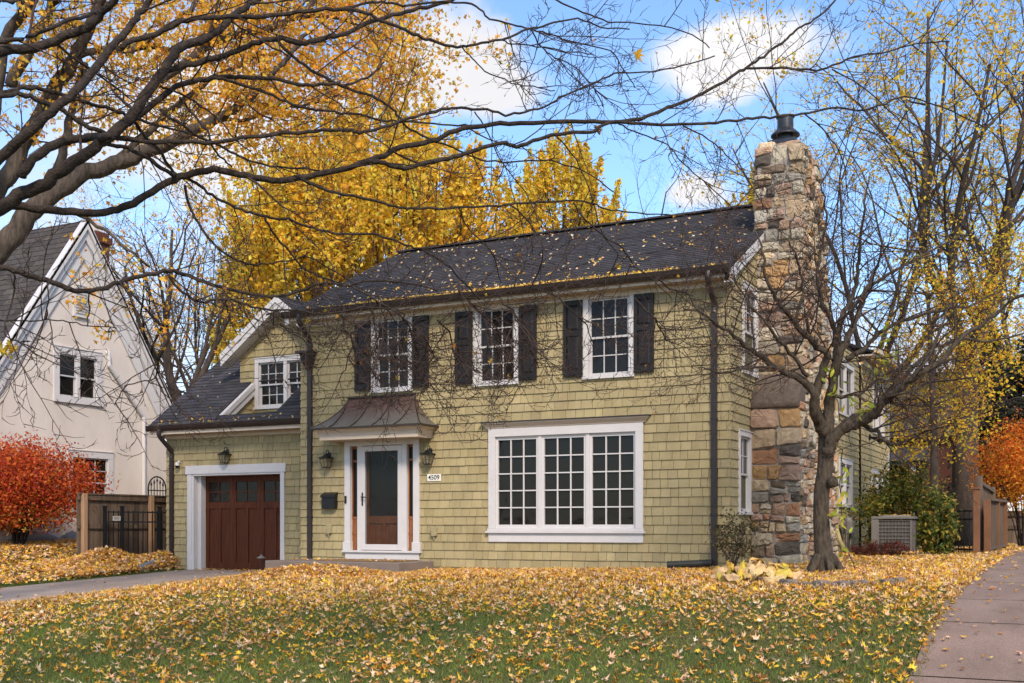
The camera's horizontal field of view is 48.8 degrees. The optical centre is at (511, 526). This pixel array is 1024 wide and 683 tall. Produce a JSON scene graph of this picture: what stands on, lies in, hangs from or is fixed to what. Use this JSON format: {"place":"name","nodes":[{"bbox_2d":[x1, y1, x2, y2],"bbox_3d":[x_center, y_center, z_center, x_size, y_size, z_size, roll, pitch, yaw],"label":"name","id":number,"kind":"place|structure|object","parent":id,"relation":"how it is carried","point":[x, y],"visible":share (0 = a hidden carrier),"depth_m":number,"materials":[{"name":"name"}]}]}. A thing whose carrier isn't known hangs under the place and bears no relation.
{"place":"outdoors","nodes":[
{"label":"outdoors","id":0,"kind":"place"},
{"bbox_2d":[0,567,186,587],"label":"grass","id":1,"kind":"structure","parent":0,"point":[91,576],"depth_m":23.03,"materials":[{"name":"plant"}]},
{"bbox_2d":[0,570,257,602],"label":"driveway","id":2,"kind":"structure","parent":0,"point":[29,591],"depth_m":21.66,"materials":[{"name":"concrete"}]},
{"bbox_2d":[0,544,985,682],"bbox_3d":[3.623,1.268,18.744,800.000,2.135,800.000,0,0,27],"label":"lawn","id":3,"kind":"structure","parent":0,"point":[803,668],"depth_m":11.96,"materials":[{"name":"plant"}]},
{"bbox_2d":[5,531,60,541],"bbox_3d":[-11.371,0.270,26.936,0.680,0.300,1.450,0,0,27],"label":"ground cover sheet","id":4,"kind":"object","parent":3,"relation":"on","point":[33,536],"visible":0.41,"depth_m":26.75,"materials":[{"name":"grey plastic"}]},
{"bbox_2d":[0,424,119,544],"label":"burning bush","id":5,"kind":"object","parent":3,"relation":"on","point":[20,509],"visible":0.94,"depth_m":24.99,"materials":[{"name":"red plant"}]},
{"bbox_2d":[60,531,75,539],"bbox_3d":[-10.879,0.270,27.899,0.680,0.300,0.600,0,0,27],"label":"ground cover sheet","id":6,"kind":"object","parent":3,"relation":"on","point":[70,535],"visible":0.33,"depth_m":27.71,"materials":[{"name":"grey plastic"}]},
{"bbox_2d":[0,219,172,541],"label":"white house","id":7,"kind":"structure","parent":3,"relation":"on","point":[136,474],"depth_m":28.71,"materials":[{"name":"paint"}]},
{"bbox_2d":[53,344,102,406],"bbox_3d":[-11.018,-3.799,28.586,0.148,1.398,1.554,0,0,27],"label":"window","id":8,"kind":"structure","parent":7,"relation":"in","point":[70,381],"depth_m":28.53,"materials":[{"name":"white paint"}]},
{"bbox_2d":[66,449,113,511],"bbox_3d":[-10.838,-1.144,28.938,0.148,1.588,1.524,0,0,27],"label":"window","id":9,"kind":"structure","parent":7,"relation":"in","point":[107,458],"depth_m":29.24,"materials":[{"name":"white paint"}]},
{"bbox_2d":[26,545,178,577],"bbox_3d":[-8.689,0.725,24.529,1.411,0.641,3.612,0,0,27],"label":"leaf heap","id":10,"kind":"object","parent":3,"relation":"on","point":[110,556],"visible":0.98,"depth_m":24.13,"materials":[{"name":"yellow plant"}]},
{"bbox_2d":[138,557,163,570],"bbox_3d":[-7.971,0.825,24.962,0.150,0.294,1.015,0,0,13],"label":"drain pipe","id":11,"kind":"object","parent":10,"relation":"on","point":[147,563],"visible":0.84,"depth_m":24.70,"materials":[{"name":"grey plastic"}]},
{"bbox_2d":[8,190,226,381],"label":"bare tree","id":12,"kind":"object","parent":3,"relation":"on","point":[185,337],"visible":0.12,"depth_m":44.60,"materials":[{"name":"brown plant"}]},
{"bbox_2d":[76,493,166,562],"bbox_3d":[-7.112,0.110,29.140,0.160,1.680,10.250,0,0,27],"label":"board fence","id":13,"kind":"object","parent":3,"relation":"on","point":[89,526],"visible":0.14,"depth_m":25.58,"materials":[{"name":"brown wood"}]},
{"bbox_2d":[37,161,229,394],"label":"bare tree","id":14,"kind":"object","parent":3,"relation":"on","point":[195,333],"visible":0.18,"depth_m":47.32,"materials":[{"name":"brown plant"}]},
{"bbox_2d":[102,506,166,561],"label":"metal gate","id":15,"kind":"structure","parent":3,"relation":"on","point":[159,521],"depth_m":25.32,"materials":[{"name":"black metal"}]},
{"bbox_2d":[113,516,120,520],"bbox_3d":[-8.787,-0.177,25.062,0.172,0.099,0.005,0,0,-38],"label":"gate sign","id":16,"kind":"object","parent":15,"relation":"attached to","point":[116,518],"visible":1,"depth_m":25.07,"materials":[{"name":"grey metal"}]},
{"bbox_2d":[147,476,166,495],"bbox_3d":[-8.562,-0.256,27.204,0.045,1.912,0.614,0,0,27],"label":"iron trellis","id":17,"kind":"object","parent":3,"relation":"on","point":[157,490],"visible":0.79,"depth_m":27.14,"materials":[{"name":"black metal"}]},
{"bbox_2d":[112,184,248,438],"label":"bare tree","id":18,"kind":"object","parent":3,"relation":"on","point":[136,304],"visible":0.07,"depth_m":50.50,"materials":[{"name":"brown plant"}]},
{"bbox_2d":[88,171,295,401],"bbox_3d":[-10.149,-5.573,37.322,6.604,13.106,9.576,0,0,12],"label":"bare tree","id":19,"kind":"object","parent":3,"relation":"on","point":[201,371],"visible":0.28,"depth_m":37.10,"materials":[{"name":"brown plant"}]},
{"bbox_2d":[201,224,303,366],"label":"yellow maple","id":20,"kind":"object","parent":3,"relation":"on","point":[232,335],"visible":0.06,"depth_m":42.88,"materials":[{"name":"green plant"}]},
{"bbox_2d":[0,0,512,352],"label":"maple tree","id":21,"kind":"object","parent":3,"relation":"on","point":[12,234],"visible":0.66,"depth_m":16.30,"materials":[{"name":"yellow plant"}]},
{"bbox_2d":[204,82,541,316],"bbox_3d":[-4.507,-6.630,36.019,9.955,14.590,10.039,0,0,27],"label":"yellow maple","id":22,"kind":"object","parent":3,"relation":"on","point":[371,219],"visible":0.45,"depth_m":33.38,"materials":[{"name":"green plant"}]},
{"bbox_2d":[0,0,994,474],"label":"maple tree","id":23,"kind":"object","parent":3,"relation":"on","point":[140,108],"visible":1,"depth_m":9.61,"materials":[{"name":"brown plant"}]},
{"bbox_2d":[0,339,17,358],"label":"leaf spray","id":24,"kind":"object","parent":23,"relation":"hanging from","point":[5,348],"visible":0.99,"depth_m":8.28,"materials":[{"name":"yellow plant"}]},
{"bbox_2d":[0,538,1023,682],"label":"fallen leaves","id":25,"kind":"object","parent":3,"relation":"on","point":[933,572],"visible":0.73,"depth_m":14.64,"materials":[{"name":"yellow plant"}]},
{"bbox_2d":[145,114,898,572],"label":"green house","id":26,"kind":"structure","parent":3,"relation":"on","point":[573,474],"depth_m":20.75,"materials":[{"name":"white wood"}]},
{"bbox_2d":[217,447,231,463],"bbox_3d":[-6.327,-1.565,24.807,0.229,0.377,0.229,0,0,27],"label":"wall lantern","id":27,"kind":"object","parent":26,"relation":"attached to","point":[224,456],"depth_m":24.76,"materials":[{"name":"black metal"}]},
{"bbox_2d":[185,463,285,570],"bbox_3d":[-6.028,-0.160,24.954,2.820,2.400,0.380,0,0,27],"label":"garage door","id":28,"kind":"structure","parent":26,"relation":"in","point":[235,512],"depth_m":25.16,"materials":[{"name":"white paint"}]},
{"bbox_2d":[254,354,300,409],"bbox_3d":[-5.095,-3.259,25.461,1.764,1.178,0.148,0,0,27],"label":"window","id":29,"kind":"structure","parent":26,"relation":"in","point":[274,399],"depth_m":25.63,"materials":[{"name":"white paint"}]},
{"bbox_2d":[318,450,332,467],"bbox_3d":[-3.683,-1.335,22.334,0.229,0.377,0.229,0,0,27],"label":"wall lantern","id":30,"kind":"object","parent":26,"relation":"attached to","point":[326,460],"depth_m":22.29,"materials":[{"name":"black metal"}]},
{"bbox_2d":[320,492,337,508],"bbox_3d":[-3.620,-0.517,22.359,0.340,0.335,0.150,0,0,27],"label":"mailbox","id":31,"kind":"object","parent":26,"relation":"attached to","point":[329,500],"visible":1,"depth_m":22.31,"materials":[{"name":"black metal"}]},
{"bbox_2d":[326,525,331,536],"bbox_3d":[-3.640,0.090,22.396,0.120,0.240,0.067,0,0,27],"label":"outlet cover","id":32,"kind":"object","parent":26,"relation":"attached to","point":[328,529],"visible":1,"depth_m":22.37,"materials":[{"name":"beige plastic"}]},
{"bbox_2d":[317,559,417,561],"bbox_3d":[-2.742,0.645,21.395,1.750,0.020,0.830,0,0,27],"label":"doorstep","id":33,"kind":"object","parent":26,"relation":"on","point":[378,560],"visible":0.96,"depth_m":21.12,"materials":[{"name":"grey stone"}]},
{"bbox_2d":[342,439,421,559],"bbox_3d":[-2.518,-0.555,21.866,1.800,2.410,0.226,0,0,27],"label":"front door","id":34,"kind":"structure","parent":26,"relation":"in","point":[382,507],"depth_m":21.92,"materials":[{"name":"white paint"}]},
{"bbox_2d":[370,311,412,392],"bbox_3d":[-2.300,-3.349,21.787,0.964,1.518,0.148,0,0,27],"label":"window","id":35,"kind":"structure","parent":26,"relation":"in","point":[393,323],"depth_m":21.82,"materials":[{"name":"white paint"}]},
{"bbox_2d":[420,445,435,464],"bbox_3d":[-1.591,-1.345,21.265,0.229,0.377,0.229,0,0,27],"label":"wall lantern","id":36,"kind":"object","parent":26,"relation":"attached to","point":[427,456],"depth_m":21.22,"materials":[{"name":"black metal"}]},
{"bbox_2d":[427,474,440,480],"bbox_3d":[-1.475,-0.920,21.315,0.300,0.130,0.018,0,0,27],"label":"house number","id":37,"kind":"object","parent":26,"relation":"attached to","point":[433,477],"visible":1,"depth_m":21.31,"materials":[{"name":"ceramic"}]},
{"bbox_2d":[431,527,436,539],"bbox_3d":[-1.476,0.130,21.291,0.120,0.240,0.067,0,0,27],"label":"outlet cover","id":38,"kind":"object","parent":26,"relation":"attached to","point":[433,531],"visible":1,"depth_m":21.26,"materials":[{"name":"beige plastic"}]},
{"bbox_2d":[472,301,519,386],"bbox_3d":[-0.279,-3.349,20.755,0.964,1.518,0.148,0,0,27],"label":"window","id":39,"kind":"structure","parent":26,"relation":"in","point":[493,314],"depth_m":20.80,"materials":[{"name":"white paint"}]},
{"bbox_2d":[160,209,910,514],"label":"roof leaves","id":40,"kind":"object","parent":26,"relation":"on","point":[497,287],"visible":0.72,"depth_m":21.23,"materials":[{"name":"yellow plant"}]},
{"bbox_2d":[479,414,650,542],"bbox_3d":[0.907,-0.815,20.086,3.300,2.200,0.200,0,0,27],"label":"picture window","id":41,"kind":"structure","parent":26,"relation":"in","point":[580,481],"depth_m":20.09,"materials":[{"name":"white paint"}]},
{"bbox_2d":[582,289,634,379],"bbox_3d":[1.703,-3.349,19.743,0.974,1.518,0.148,0,0,27],"label":"window","id":42,"kind":"structure","parent":26,"relation":"in","point":[603,360],"depth_m":19.78,"materials":[{"name":"white paint"}]},
{"bbox_2d":[667,559,711,567],"bbox_3d":[2.958,0.627,18.825,0.739,0.161,0.128,0,0,10],"label":"drain pipe","id":43,"kind":"object","parent":26,"relation":"attached to","point":[690,563],"visible":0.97,"depth_m":18.78,"materials":[{"name":"plastic"}]},
{"bbox_2d":[738,429,753,514],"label":"window","id":44,"kind":"structure","parent":26,"relation":"in","point":[745,436],"depth_m":19.71,"materials":[{"name":"white paint"}]},
{"bbox_2d":[742,280,758,378],"bbox_3d":[4.162,-3.429,19.833,0.148,1.578,1.054,0,0,27],"label":"window","id":45,"kind":"structure","parent":26,"relation":"in","point":[746,312],"depth_m":19.94,"materials":[{"name":"white paint"}]},
{"bbox_2d":[839,457,853,507],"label":"window","id":46,"kind":"structure","parent":26,"relation":"in","point":[848,463],"depth_m":27.69,"materials":[{"name":"white paint"}]},
{"bbox_2d":[839,359,854,417],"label":"window","id":47,"kind":"structure","parent":26,"relation":"in","point":[844,388],"depth_m":27.62,"materials":[{"name":"white paint"}]},
{"bbox_2d":[842,513,853,552],"bbox_3d":[7.971,0.164,26.726,0.240,0.973,0.577,0,0,27],"label":"gas meter","id":48,"kind":"object","parent":26,"relation":"attached to","point":[850,522],"visible":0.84,"depth_m":26.58,"materials":[{"name":"metal"}]},
{"bbox_2d":[869,434,882,444],"bbox_3d":[9.706,-2.318,30.066,0.414,0.284,0.199,0,0,38],"label":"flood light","id":49,"kind":"object","parent":26,"relation":"attached to","point":[874,438],"visible":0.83,"depth_m":30.04,"materials":[{"name":"black metal"}]},
{"bbox_2d":[871,468,883,494],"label":"window","id":50,"kind":"structure","parent":26,"relation":"in","point":[875,471],"depth_m":31.31,"materials":[{"name":"white paint"}]},
{"bbox_2d":[872,379,884,436],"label":"window","id":51,"kind":"structure","parent":26,"relation":"in","point":[877,422],"depth_m":32.03,"materials":[{"name":"white paint"}]},
{"bbox_2d":[504,124,627,234],"bbox_3d":[1.810,-6.951,39.978,4.757,15.045,4.669,0,0,27],"label":"yellow maple","id":52,"kind":"object","parent":3,"relation":"on","point":[579,186],"visible":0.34,"depth_m":39.17,"materials":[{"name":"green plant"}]},
{"bbox_2d":[489,61,759,230],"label":"bare tree","id":53,"kind":"object","parent":3,"relation":"on","point":[681,167],"visible":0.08,"depth_m":42.63,"materials":[{"name":"brown plant"}]},
{"bbox_2d":[725,161,754,206],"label":"yellow maple","id":54,"kind":"object","parent":3,"relation":"on","point":[750,199],"visible":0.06,"depth_m":47.83,"materials":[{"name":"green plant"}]},
{"bbox_2d":[629,177,856,327],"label":"bare tree","id":55,"kind":"object","parent":3,"relation":"on","point":[708,208],"visible":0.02,"depth_m":48.27,"materials":[{"name":"brown plant"}]},
{"bbox_2d":[779,579,798,584],"bbox_3d":[3.663,0.781,14.897,0.180,0.164,0.220,0,0,-20],"label":"edging stone","id":56,"kind":"object","parent":3,"relation":"on","point":[787,580],"visible":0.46,"depth_m":14.83,"materials":[{"name":"grey stone"}]},
{"bbox_2d":[812,580,829,586],"bbox_3d":[3.951,0.776,14.402,0.180,0.170,0.151,0,0,-31],"label":"edging stone","id":57,"kind":"object","parent":3,"relation":"on","point":[814,582],"visible":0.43,"depth_m":14.37,"materials":[{"name":"grey stone"}]},
{"bbox_2d":[640,0,1023,384],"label":"bare tree","id":58,"kind":"object","parent":3,"relation":"on","point":[938,138],"visible":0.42,"depth_m":35.81,"materials":[{"name":"yellow plant"}]},
{"bbox_2d":[835,581,849,586],"bbox_3d":[4.176,0.773,14.238,0.121,0.169,0.180,0,0,-14],"label":"edging stone","id":59,"kind":"object","parent":3,"relation":"on","point":[843,582],"visible":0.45,"depth_m":14.16,"materials":[{"name":"grey stone"}]},
{"bbox_2d":[850,581,861,586],"bbox_3d":[4.326,0.770,14.288,0.136,0.156,0.180,0,0,-22],"label":"edging stone","id":60,"kind":"object","parent":3,"relation":"on","point":[853,583],"visible":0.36,"depth_m":14.21,"materials":[{"name":"grey stone"}]},
{"bbox_2d":[848,540,878,555],"bbox_3d":[7.118,0.482,22.761,0.650,0.439,0.671,0,0,27],"label":"barberry","id":61,"kind":"object","parent":3,"relation":"on","point":[860,551],"visible":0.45,"depth_m":22.71,"materials":[{"name":"red plant"}]},
{"bbox_2d":[859,478,884,541],"bbox_3d":[9.612,-0.362,30.424,1.366,2.209,1.948,0,0,27],"label":"green shrub","id":62,"kind":"object","parent":3,"relation":"on","point":[868,520],"visible":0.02,"depth_m":30.05,"materials":[{"name":"green plant"}]},
{"bbox_2d":[864,540,894,555],"bbox_3d":[7.260,0.484,22.266,0.645,0.498,0.606,0,0,27],"label":"barberry","id":63,"kind":"object","parent":3,"relation":"on","point":[872,547],"visible":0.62,"depth_m":22.21,"materials":[{"name":"red plant"}]},
{"bbox_2d":[880,579,894,585],"bbox_3d":[4.743,0.746,14.273,0.150,0.162,0.180,0,0,-8],"label":"edging stone","id":64,"kind":"object","parent":3,"relation":"on","point":[884,580],"visible":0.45,"depth_m":14.19,"materials":[{"name":"grey stone"}]},
{"bbox_2d":[766,0,1023,546],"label":"bare tree","id":65,"kind":"object","parent":3,"relation":"on","point":[1016,190],"visible":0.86,"depth_m":29.19,"materials":[{"name":"brown plant"}]},
{"bbox_2d":[871,515,919,551],"bbox_3d":[8.641,0.182,25.444,0.960,0.875,0.960,0,0,27],"label":"air conditioner","id":66,"kind":"object","parent":3,"relation":"on","point":[884,531],"visible":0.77,"depth_m":25.10,"materials":[{"name":"metal"}]},
{"bbox_2d":[768,0,1023,408],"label":"bare tree","id":67,"kind":"object","parent":3,"relation":"on","point":[905,191],"visible":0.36,"depth_m":40.90,"materials":[{"name":"brown plant"}]},
{"bbox_2d":[880,540,913,555],"bbox_3d":[7.431,0.466,21.723,0.613,0.411,0.703,0,0,27],"label":"barberry","id":68,"kind":"object","parent":3,"relation":"on","point":[893,550],"visible":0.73,"depth_m":21.60,"materials":[{"name":"red plant"}]},
{"bbox_2d":[845,450,949,546],"bbox_3d":[9.225,-0.594,27.040,2.638,2.572,2.347,0,0,7],"label":"green shrub","id":69,"kind":"object","parent":3,"relation":"on","point":[888,503],"visible":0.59,"depth_m":26.70,"materials":[{"name":"green plant"}]},
{"bbox_2d":[891,577,905,583],"bbox_3d":[4.905,0.732,14.303,0.120,0.170,0.180,0,0,-13],"label":"edging stone","id":70,"kind":"object","parent":3,"relation":"on","point":[899,579],"visible":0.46,"depth_m":14.22,"materials":[{"name":"grey stone"}]},
{"bbox_2d":[852,273,951,372],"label":"bare tree","id":71,"kind":"object","parent":3,"relation":"on","point":[899,331],"visible":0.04,"depth_m":57.57,"materials":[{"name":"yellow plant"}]},
{"bbox_2d":[913,475,963,554],"bbox_3d":[8.114,-0.163,21.431,0.886,1.617,1.053,0,0,27],"label":"green shrub","id":72,"kind":"object","parent":3,"relation":"on","point":[934,534],"visible":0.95,"depth_m":21.27,"materials":[{"name":"green plant"}]},
{"bbox_2d":[857,188,1023,550],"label":"yellow tree","id":73,"kind":"object","parent":3,"relation":"on","point":[933,469],"visible":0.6,"depth_m":24.94,"materials":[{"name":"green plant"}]},
{"bbox_2d":[921,510,972,552],"bbox_3d":[8.513,0.142,22.078,0.106,1.075,1.058,0,0,-44],"label":"metal fence","id":74,"kind":"object","parent":3,"relation":"on","point":[964,519],"visible":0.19,"depth_m":21.81,"materials":[{"name":"black metal"}]},
{"bbox_2d":[890,370,1004,540],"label":"brown house","id":75,"kind":"structure","parent":3,"relation":"on","point":[946,471],"depth_m":45.42,"materials":[{"name":"brick"}]},
{"bbox_2d":[872,266,1023,369],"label":"bare tree","id":76,"kind":"object","parent":3,"relation":"on","point":[967,327],"visible":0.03,"depth_m":58.80,"materials":[{"name":"brown plant"}]},
{"bbox_2d":[940,327,1023,503],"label":"conifer","id":77,"kind":"object","parent":3,"relation":"on","point":[996,346],"visible":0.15,"depth_m":37.73,"materials":[{"name":"green plant"}]},
{"bbox_2d":[976,475,995,550],"bbox_3d":[10.196,-0.210,24.223,0.120,1.620,3.660,0,0,27],"label":"timber screen","id":78,"kind":"object","parent":3,"relation":"on","point":[985,493],"visible":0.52,"depth_m":22.60,"materials":[{"name":"brown wood"}]},
{"bbox_2d":[972,487,1007,552],"bbox_3d":[10.055,-0.048,23.453,0.267,1.395,5.163,0,0,29],"label":"timber fence","id":79,"kind":"object","parent":3,"relation":"on","point":[995,524],"visible":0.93,"depth_m":22.32,"materials":[{"name":"brown wood"}]},
{"bbox_2d":[962,406,1023,545],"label":"orange maple","id":80,"kind":"object","parent":3,"relation":"on","point":[1014,472],"visible":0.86,"depth_m":26.92,"materials":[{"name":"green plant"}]},
{"bbox_2d":[979,336,1023,500],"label":"conifer","id":81,"kind":"object","parent":3,"relation":"on","point":[1011,415],"visible":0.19,"depth_m":35.92,"materials":[{"name":"green plant"}]},
{"bbox_2d":[1008,511,1021,543],"bbox_3d":[15.218,0.135,29.909,4.528,1.130,0.165,0,0,33],"label":"board fence","id":82,"kind":"object","parent":3,"relation":"on","point":[1011,536],"visible":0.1,"depth_m":30.93,"materials":[{"name":"brown wood"}]},
{"bbox_2d":[1008,495,1022,510],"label":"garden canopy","id":83,"kind":"object","parent":3,"relation":"on","point":[1009,504],"depth_m":33.47,"materials":[{"name":"fabric"}]},
{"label":"planting bed","id":84,"kind":"structure","parent":3,"relation":"on","visible":0},
{"bbox_2d":[705,506,768,566],"bbox_3d":[3.596,0.234,18.129,0.988,1.139,0.860,0,0,-12],"label":"rhododendron","id":85,"kind":"object","parent":84,"relation":"on","point":[722,544],"visible":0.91,"depth_m":18.07,"materials":[{"name":"green plant"}]},
{"bbox_2d":[710,557,802,584],"bbox_3d":[3.389,0.636,15.645,1.228,0.431,1.085,0,0,27],"label":"hosta","id":86,"kind":"object","parent":84,"relation":"on","point":[753,568],"visible":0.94,"depth_m":15.40,"materials":[{"name":"yellow plant"}]},
{"bbox_2d":[590,118,1023,572],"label":"ornamental tree","id":87,"kind":"object","parent":84,"relation":"on","point":[824,556],"visible":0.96,"depth_m":16.23,"materials":[{"name":"brown plant"}]},
{"bbox_2d":[822,324,899,569],"bbox_3d":[5.056,-1.129,16.470,1.091,3.696,0.898,0,0,27],"label":"climbing vine","id":88,"kind":"object","parent":84,"relation":"on","point":[845,469],"visible":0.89,"depth_m":16.45,"materials":[{"name":"green plant"}]},
{"bbox_2d":[0,0,1023,440],"label":"sky","id":89,"kind":"structure","parent":0,"point":[516,12],"materials":[{"name":"blue"}]},
{"bbox_2d":[633,49,643,62],"bbox_3d":[0.950,-3.501,8.402,0.098,0.108,0.030,0,0,11],"label":"maple leaf","id":90,"kind":"object","parent":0,"point":[637,54],"visible":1,"depth_m":8.40,"materials":[{"name":"yellow plant"}]},
{"bbox_2d":[906,549,1023,682],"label":"path","id":91,"kind":"structure","parent":0,"point":[988,640],"depth_m":10.77,"materials":[{"name":"concrete"}]}
]}

